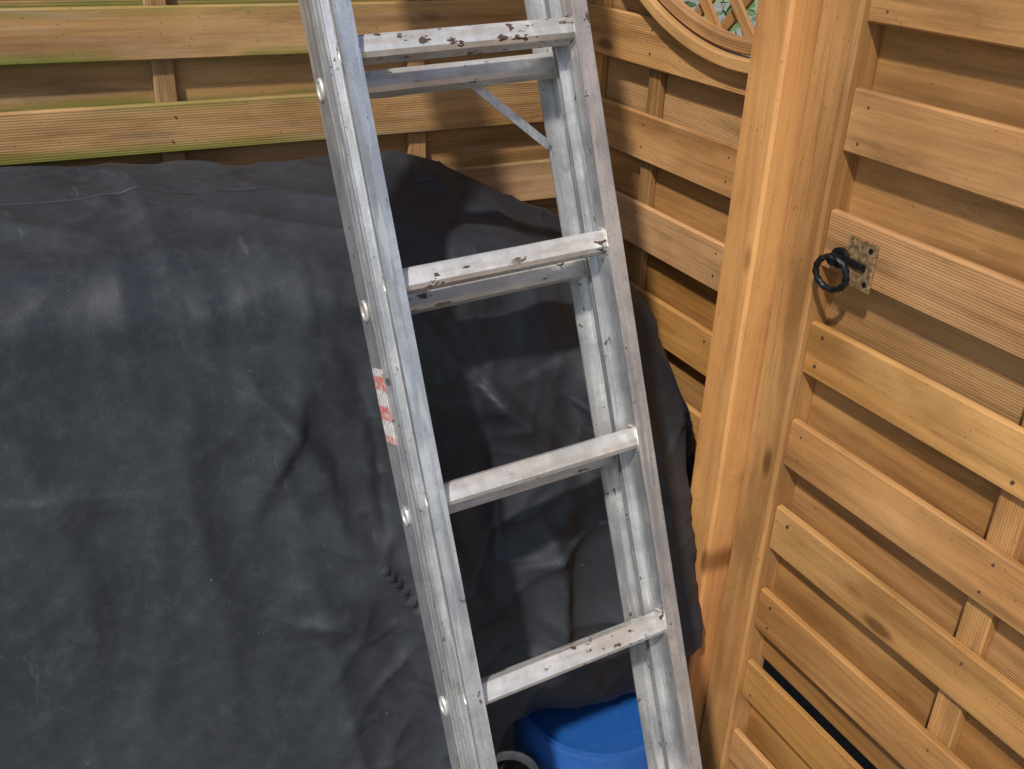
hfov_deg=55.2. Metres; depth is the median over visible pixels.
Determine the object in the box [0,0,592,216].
back fence panel
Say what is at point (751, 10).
hedge
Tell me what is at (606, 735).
blue plastic barrel
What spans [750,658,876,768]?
flower bed soil
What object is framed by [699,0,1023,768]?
garden gate
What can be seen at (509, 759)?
plant pot
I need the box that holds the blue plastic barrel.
[513,692,647,768]
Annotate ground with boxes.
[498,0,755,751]
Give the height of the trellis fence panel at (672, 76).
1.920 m
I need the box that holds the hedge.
[684,0,757,56]
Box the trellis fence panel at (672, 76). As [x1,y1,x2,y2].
[588,0,754,489]
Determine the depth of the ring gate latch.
1.38 m
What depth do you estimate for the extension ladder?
1.33 m
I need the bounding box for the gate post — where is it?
[686,0,823,742]
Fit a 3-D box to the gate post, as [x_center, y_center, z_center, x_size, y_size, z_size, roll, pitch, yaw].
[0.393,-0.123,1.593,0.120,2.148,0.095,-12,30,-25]
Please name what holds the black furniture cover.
on the ground
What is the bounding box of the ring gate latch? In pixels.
[812,235,879,293]
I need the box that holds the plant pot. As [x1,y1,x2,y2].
[496,750,537,768]
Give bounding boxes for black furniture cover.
[0,150,703,768]
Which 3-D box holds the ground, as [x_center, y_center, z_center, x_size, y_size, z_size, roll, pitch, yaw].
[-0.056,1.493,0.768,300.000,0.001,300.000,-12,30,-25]
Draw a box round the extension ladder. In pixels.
[298,0,701,768]

